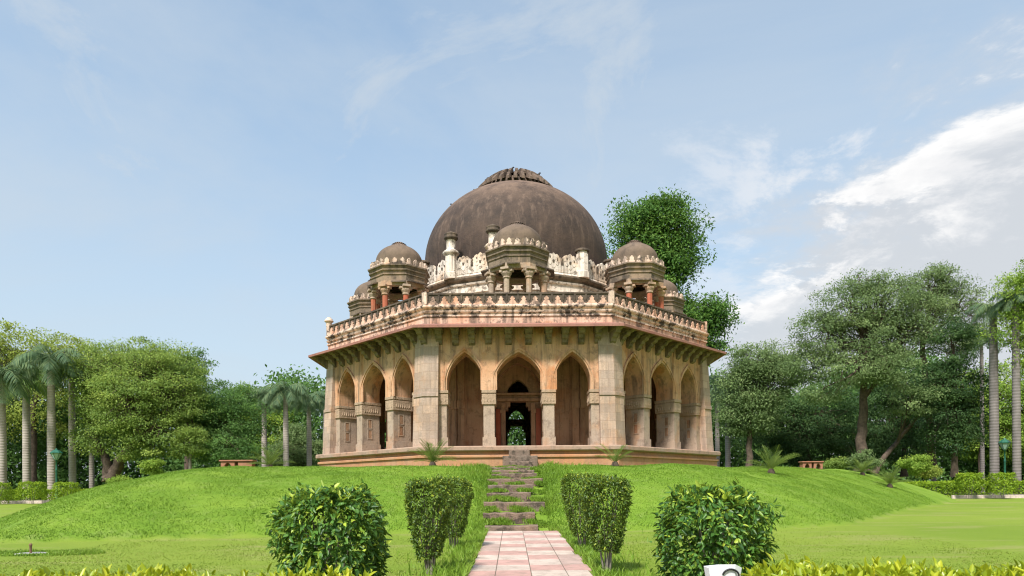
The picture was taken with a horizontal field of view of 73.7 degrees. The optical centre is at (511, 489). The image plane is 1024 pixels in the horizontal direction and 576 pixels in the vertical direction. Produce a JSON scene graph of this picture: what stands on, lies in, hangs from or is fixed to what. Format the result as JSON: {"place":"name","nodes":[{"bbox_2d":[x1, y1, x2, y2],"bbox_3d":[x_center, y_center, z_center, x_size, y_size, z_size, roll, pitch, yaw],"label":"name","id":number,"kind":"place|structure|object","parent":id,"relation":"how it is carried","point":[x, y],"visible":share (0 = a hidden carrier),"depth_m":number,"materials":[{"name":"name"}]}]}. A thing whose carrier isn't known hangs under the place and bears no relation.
{"place":"outdoors","nodes":[
{"label":"outdoors","id":0,"kind":"place"},
{"bbox_2d":[0,459,1023,575],"bbox_3d":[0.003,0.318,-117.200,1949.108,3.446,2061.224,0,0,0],"label":"lawn","id":1,"kind":"structure","parent":0,"point":[990,523],"depth_m":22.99,"materials":[{"name":"green plant"}]},
{"bbox_2d":[0,482,13,503],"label":"box topiary","id":2,"kind":"object","parent":1,"relation":"on","point":[4,492],"visible":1,"depth_m":55.76,"materials":[{"name":"green plant"}]},
{"bbox_2d":[0,361,40,500],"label":"palm tree","id":3,"kind":"object","parent":1,"relation":"on","point":[8,377],"visible":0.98,"depth_m":59.81,"materials":[{"name":"green plant"}]},
{"bbox_2d":[1,500,49,503],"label":"kerb","id":4,"kind":"structure","parent":1,"relation":"on","point":[22,502],"depth_m":57.12,"materials":[{"name":"paint"}]},
{"bbox_2d":[15,480,47,503],"bbox_3d":[-38.987,0.237,55.492,2.073,2.013,1.982,0,0,0],"label":"box topiary","id":5,"kind":"object","parent":1,"relation":"on","point":[25,492],"visible":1,"depth_m":55.13,"materials":[{"name":"green plant"}]},
{"bbox_2d":[19,543,46,553],"bbox_3d":[-12.409,1.545,17.600,0.720,0.320,0.720,0,0,0],"label":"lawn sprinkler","id":6,"kind":"object","parent":1,"relation":"on","point":[30,547],"visible":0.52,"depth_m":17.58,"materials":[{"name":"metal"}]},
{"bbox_2d":[6,367,60,500],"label":"palm tree","id":7,"kind":"object","parent":1,"relation":"on","point":[26,444],"visible":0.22,"depth_m":65.75,"materials":[{"name":"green plant"}]},
{"bbox_2d":[0,488,86,500],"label":"clipped hedge","id":8,"kind":"object","parent":1,"relation":"on","point":[14,496],"visible":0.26,"depth_m":58.03,"materials":[{"name":"green plant"}]},
{"bbox_2d":[9,344,91,499],"bbox_3d":[-41.969,-5.841,61.941,6.336,13.942,6.530,0,0,0],"label":"palm tree","id":9,"kind":"object","parent":1,"relation":"on","point":[41,361],"visible":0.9,"depth_m":61.67,"materials":[{"name":"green plant"}]},
{"bbox_2d":[50,448,62,497],"bbox_3d":[-38.366,-1.119,57.500,0.814,4.739,0.940,0,0,0],"label":"street lamp","id":10,"kind":"object","parent":1,"relation":"on","point":[56,453],"visible":0.79,"depth_m":57.43,"materials":[{"name":"teal metal"}]},
{"bbox_2d":[0,317,116,481],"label":"leafy tree","id":11,"kind":"object","parent":1,"relation":"on","point":[11,351],"visible":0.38,"depth_m":86.72,"materials":[{"name":"green plant"}]},
{"bbox_2d":[51,481,80,499],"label":"box topiary","id":12,"kind":"object","parent":1,"relation":"on","point":[59,492],"visible":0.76,"depth_m":56.09,"materials":[{"name":"green plant"}]},
{"bbox_2d":[41,357,96,487],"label":"palm tree","id":13,"kind":"object","parent":1,"relation":"on","point":[72,464],"visible":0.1,"depth_m":65.75,"materials":[{"name":"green plant"}]},
{"bbox_2d":[79,428,107,487],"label":"palm tree","id":14,"kind":"object","parent":1,"relation":"on","point":[91,473],"visible":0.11,"depth_m":69.79,"materials":[{"name":"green plant"}]},
{"bbox_2d":[105,475,132,483],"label":"bush","id":15,"kind":"object","parent":1,"relation":"on","point":[114,479],"visible":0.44,"depth_m":57.61,"materials":[{"name":"green plant"}]},
{"bbox_2d":[51,336,224,481],"bbox_3d":[-35.121,-7.649,63.761,14.212,14.294,12.776,0,0,35],"label":"leafy tree","id":16,"kind":"object","parent":1,"relation":"on","point":[149,399],"visible":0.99,"depth_m":62.48,"materials":[{"name":"green plant"}]},
{"bbox_2d":[137,458,165,475],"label":"bush","id":17,"kind":"object","parent":1,"relation":"on","point":[152,467],"visible":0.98,"depth_m":59.69,"materials":[{"name":"green plant"}]},
{"bbox_2d":[161,424,211,468],"bbox_3d":[-29.412,-3.682,62.002,4.736,4.781,3.556,0,0,0],"label":"leafy tree","id":18,"kind":"object","parent":1,"relation":"on","point":[195,437],"visible":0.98,"depth_m":61.57,"materials":[{"name":"green plant"}]},
{"bbox_2d":[0,558,376,575],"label":"clipped hedge","id":19,"kind":"object","parent":1,"relation":"on","point":[157,570],"visible":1,"depth_m":4.71,"materials":[{"name":"green plant"}]},
{"bbox_2d":[144,339,233,469],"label":"leafy tree","id":20,"kind":"object","parent":1,"relation":"on","point":[219,384],"visible":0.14,"depth_m":77.72,"materials":[{"name":"green plant"}]},
{"bbox_2d":[172,376,276,467],"bbox_3d":[-28.423,-6.315,66.675,12.000,10.074,8.595,0,0,37],"label":"leafy tree","id":21,"kind":"object","parent":1,"relation":"on","point":[227,427],"visible":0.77,"depth_m":64.89,"materials":[{"name":"green plant"}]},
{"bbox_2d":[219,460,256,466],"bbox_3d":[-15.648,-1.351,39.000,1.920,0.660,0.680,0,0,0],"label":"stone bench","id":22,"kind":"object","parent":1,"relation":"on","point":[226,463],"visible":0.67,"depth_m":38.74,"materials":[{"name":"beige stone"}]},
{"bbox_2d":[214,380,303,465],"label":"leafy tree","id":23,"kind":"object","parent":1,"relation":"on","point":[269,440],"visible":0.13,"depth_m":90.82,"materials":[{"name":"green plant"}]},
{"bbox_2d":[243,387,282,466],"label":"palm tree","id":24,"kind":"object","parent":1,"relation":"on","point":[260,395],"visible":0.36,"depth_m":75.73,"materials":[{"name":"green plant"}]},
{"bbox_2d":[246,443,296,466],"bbox_3d":[-11.767,-1.580,33.093,2.131,1.360,1.964,0,0,23],"label":"cycad","id":25,"kind":"object","parent":1,"relation":"on","point":[269,460],"visible":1,"depth_m":32.84,"materials":[{"name":"green plant"}]},
{"bbox_2d":[260,381,309,465],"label":"palm tree","id":26,"kind":"object","parent":1,"relation":"on","point":[292,392],"visible":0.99,"depth_m":71.71,"materials":[{"name":"green plant"}]},
{"bbox_2d":[257,421,322,466],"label":"leafy tree","id":27,"kind":"object","parent":1,"relation":"on","point":[299,455],"visible":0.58,"depth_m":82.77,"materials":[{"name":"green plant"}]},
{"bbox_2d":[290,391,324,465],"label":"palm tree","id":28,"kind":"object","parent":1,"relation":"on","point":[314,399],"visible":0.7,"depth_m":75.75,"materials":[{"name":"green plant"}]},
{"bbox_2d":[309,391,324,432],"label":"palm tree","id":29,"kind":"object","parent":1,"relation":"on","point":[321,395],"visible":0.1,"depth_m":83.77,"materials":[{"name":"green plant"}]},
{"bbox_2d":[261,478,392,575],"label":"clipped shrub","id":30,"kind":"object","parent":1,"relation":"on","point":[334,502],"visible":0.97,"depth_m":10.13,"materials":[{"name":"green plant"}]},
{"bbox_2d":[403,473,456,574],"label":"clipped shrub","id":31,"kind":"object","parent":1,"relation":"on","point":[432,542],"visible":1,"depth_m":12.97,"materials":[{"name":"green plant"}]},
{"bbox_2d":[407,438,455,465],"bbox_3d":[-3.644,-1.697,31.440,2.392,1.463,2.060,0,0,0],"label":"cycad","id":32,"kind":"object","parent":1,"relation":"on","point":[433,456],"visible":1,"depth_m":31.26,"materials":[{"name":"green plant"}]},
{"bbox_2d":[435,475,473,548],"bbox_3d":[-1.550,0.610,18.014,1.119,2.021,1.163,0,0,0],"label":"clipped shrub","id":33,"kind":"object","parent":1,"relation":"on","point":[464,484],"visible":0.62,"depth_m":17.79,"materials":[{"name":"green plant"}]},
{"bbox_2d":[0,341,1023,499],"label":"woodland","id":34,"kind":"object","parent":1,"relation":"on","point":[14,464],"visible":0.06,"depth_m":92.92,"materials":[{"name":"green plant"}]},
{"bbox_2d":[483,466,544,530],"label":"mound stairs","id":35,"kind":"structure","parent":1,"relation":"on","point":[517,518],"depth_m":25.26,"materials":[{"name":"stone"}]},
{"bbox_2d":[308,168,726,466],"bbox_3d":[0.295,-10.729,44.985,24.740,20.352,25.770,0,0,0],"label":"domed tomb","id":36,"kind":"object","parent":1,"relation":"on","point":[517,290],"visible":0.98,"depth_m":37.36,"materials":[{"name":"stone"}]},
{"bbox_2d":[559,470,602,545],"bbox_3d":[1.781,0.549,17.381,1.246,2.131,1.224,0,0,0],"label":"clipped shrub","id":37,"kind":"object","parent":1,"relation":"on","point":[566,496],"visible":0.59,"depth_m":17.17,"materials":[{"name":"green plant"}]},
{"bbox_2d":[578,473,634,570],"bbox_3d":[1.809,0.666,13.194,1.116,2.016,1.081,0,0,0],"label":"clipped shrub","id":38,"kind":"object","parent":1,"relation":"on","point":[589,486],"visible":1,"depth_m":12.96,"materials":[{"name":"green plant"}]},
{"bbox_2d":[595,444,631,465],"bbox_3d":[4.657,-1.561,31.212,1.978,1.178,2.049,0,0,0],"label":"cycad","id":39,"kind":"object","parent":1,"relation":"on","point":[616,457],"visible":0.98,"depth_m":31.09,"materials":[{"name":"green plant"}]},
{"bbox_2d":[599,184,744,359],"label":"leafy tree","id":40,"kind":"object","parent":1,"relation":"on","point":[654,214],"visible":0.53,"depth_m":70.73,"materials":[{"name":"green plant"}]},
{"bbox_2d":[649,478,785,575],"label":"clipped shrub","id":41,"kind":"object","parent":1,"relation":"on","point":[723,537],"visible":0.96,"depth_m":10.12,"materials":[{"name":"green plant"}]},
{"bbox_2d":[710,389,724,466],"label":"palm tree","id":42,"kind":"object","parent":1,"relation":"on","point":[717,443],"visible":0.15,"depth_m":87.75,"materials":[{"name":"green plant"}]},
{"bbox_2d":[704,564,741,575],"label":"garden light","id":43,"kind":"object","parent":1,"relation":"on","point":[724,570],"visible":0.99,"depth_m":6.09,"materials":[{"name":"white paint"}]},
{"bbox_2d":[709,375,748,466],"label":"palm tree","id":44,"kind":"object","parent":1,"relation":"on","point":[727,456],"visible":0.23,"depth_m":79.73,"materials":[{"name":"green plant"}]},
{"bbox_2d":[709,338,817,466],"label":"leafy tree","id":45,"kind":"object","parent":1,"relation":"on","point":[755,375],"visible":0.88,"depth_m":67.07,"materials":[{"name":"green plant"}]},
{"bbox_2d":[742,445,800,473],"bbox_3d":[12.424,-1.460,33.041,2.801,1.523,2.664,0,0,0],"label":"cycad","id":46,"kind":"object","parent":1,"relation":"on","point":[775,461],"visible":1,"depth_m":32.84,"materials":[{"name":"green plant"}]},
{"bbox_2d":[798,461,823,468],"bbox_3d":[20.157,-1.572,46.000,1.456,0.660,0.680,0,0,0],"label":"stone bench","id":47,"kind":"object","parent":1,"relation":"on","point":[812,464],"visible":0.8,"depth_m":45.74,"materials":[{"name":"beige stone"}]},
{"bbox_2d":[728,378,894,468],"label":"leafy tree","id":48,"kind":"object","parent":1,"relation":"on","point":[819,430],"visible":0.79,"depth_m":74.82,"materials":[{"name":"green plant"}]},
{"bbox_2d":[821,456,850,468],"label":"bush","id":49,"kind":"object","parent":1,"relation":"on","point":[836,463],"visible":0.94,"depth_m":59.53,"materials":[{"name":"green plant"}]},
{"bbox_2d":[845,458,874,475],"bbox_3d":[23.378,-1.518,45.923,2.006,1.294,1.945,0,0,29],"label":"cycad","id":50,"kind":"object","parent":1,"relation":"on","point":[862,467],"visible":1,"depth_m":45.88,"materials":[{"name":"green plant"}]},
{"bbox_2d":[844,449,887,470],"bbox_3d":[29.996,-2.043,58.084,3.164,3.023,3.205,0,0,0],"label":"bush","id":51,"kind":"object","parent":1,"relation":"on","point":[860,457],"visible":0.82,"depth_m":57.63,"materials":[{"name":"green plant"}]},
{"bbox_2d":[768,266,964,475],"bbox_3d":[32.757,-10.860,62.215,18.232,19.241,10.349,0,0,0],"label":"leafy tree","id":52,"kind":"object","parent":1,"relation":"on","point":[881,324],"visible":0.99,"depth_m":61.80,"materials":[{"name":"green plant"}]},
{"bbox_2d":[740,552,1023,575],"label":"clipped hedge","id":53,"kind":"object","parent":1,"relation":"on","point":[877,567],"visible":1,"depth_m":4.58,"materials":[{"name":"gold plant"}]},
{"bbox_2d":[870,465,913,487],"bbox_3d":[23.315,-0.832,42.085,2.467,1.556,2.144,0,0,0],"label":"cycad","id":54,"kind":"object","parent":1,"relation":"on","point":[889,479],"visible":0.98,"depth_m":41.90,"materials":[{"name":"green plant"}]},
{"bbox_2d":[844,355,950,476],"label":"leafy tree","id":55,"kind":"object","parent":1,"relation":"on","point":[907,440],"visible":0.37,"depth_m":77.00,"materials":[{"name":"green plant"}]},
{"bbox_2d":[892,453,934,475],"bbox_3d":[32.982,-1.252,56.015,2.923,3.459,2.910,0,0,-27],"label":"bush","id":56,"kind":"object","parent":1,"relation":"on","point":[917,464],"visible":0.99,"depth_m":55.53,"materials":[{"name":"green plant"}]},
{"bbox_2d":[915,464,943,478],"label":"bush","id":57,"kind":"object","parent":1,"relation":"on","point":[932,472],"visible":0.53,"depth_m":57.56,"materials":[{"name":"green plant"}]},
{"bbox_2d":[912,413,946,490],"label":"palm tree","id":58,"kind":"object","parent":1,"relation":"on","point":[933,479],"visible":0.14,"depth_m":69.83,"materials":[{"name":"green plant"}]},
{"bbox_2d":[892,259,999,465],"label":"leafy tree","id":59,"kind":"object","parent":1,"relation":"on","point":[936,274],"visible":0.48,"depth_m":65.30,"materials":[{"name":"green plant"}]},
{"bbox_2d":[903,311,1006,476],"bbox_3d":[39.196,-8.512,60.936,7.457,14.784,7.005,0,0,-31],"label":"tree","id":60,"kind":"object","parent":1,"relation":"on","point":[954,431],"visible":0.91,"depth_m":60.28,"materials":[{"name":"green plant"}]},
{"bbox_2d":[905,479,1023,497],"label":"clipped hedge","id":61,"kind":"object","parent":1,"relation":"on","point":[941,484],"visible":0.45,"depth_m":52.84,"materials":[{"name":"green plant"}]},
{"bbox_2d":[954,472,984,498],"bbox_3d":[34.196,-0.301,50.996,1.819,2.094,1.830,0,0,0],"label":"box topiary","id":62,"kind":"object","parent":1,"relation":"on","point":[977,477],"visible":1,"depth_m":50.64,"materials":[{"name":"green plant"}]},
{"bbox_2d":[958,330,1007,492],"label":"palm tree","id":63,"kind":"object","parent":1,"relation":"on","point":[982,459],"visible":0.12,"depth_m":73.83,"materials":[{"name":"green plant"}]},
{"bbox_2d":[948,358,1023,471],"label":"leafy tree","id":64,"kind":"object","parent":1,"relation":"on","point":[1005,390],"visible":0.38,"depth_m":87.11,"materials":[{"name":"green plant"}]},
{"bbox_2d":[951,495,1023,498],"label":"kerb","id":65,"kind":"structure","parent":1,"relation":"on","point":[981,496],"depth_m":51.92,"materials":[{"name":"paint"}]},
{"bbox_2d":[965,301,1011,494],"bbox_3d":[39.539,-7.520,55.992,3.618,16.165,3.396,0,0,0],"label":"palm tree","id":66,"kind":"object","parent":1,"relation":"on","point":[994,464],"visible":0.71,"depth_m":55.76,"materials":[{"name":"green plant"}]},
{"bbox_2d":[976,259,1023,375],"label":"leafy tree","id":67,"kind":"object","parent":1,"relation":"on","point":[1016,284],"visible":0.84,"depth_m":53.84,"materials":[{"name":"green plant"}]},
{"bbox_2d":[986,472,1018,498],"bbox_3d":[36.287,-0.298,50.504,1.800,2.097,1.726,0,0,0],"label":"box topiary","id":68,"kind":"object","parent":1,"relation":"on","point":[1011,475],"visible":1,"depth_m":50.17,"materials":[{"name":"green plant"}]},
{"bbox_2d":[998,438,1011,494],"bbox_3d":[40.067,-1.772,55.500,0.814,4.884,0.940,0,0,0],"label":"street lamp","id":69,"kind":"object","parent":1,"relation":"on","point":[1004,444],"visible":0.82,"depth_m":55.40,"materials":[{"name":"teal metal"}]},
{"bbox_2d":[989,288,1023,494],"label":"palm tree","id":70,"kind":"object","parent":1,"relation":"on","point":[1016,424],"visible":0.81,"depth_m":53.80,"materials":[{"name":"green plant"}]},
{"bbox_2d":[0,0,1023,480],"label":"sky","id":71,"kind":"structure","parent":0,"point":[223,177],"materials":[{"name":"blue"}]},
{"bbox_2d":[468,531,592,575],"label":"path","id":72,"kind":"structure","parent":0,"point":[526,553],"depth_m":15.85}
]}

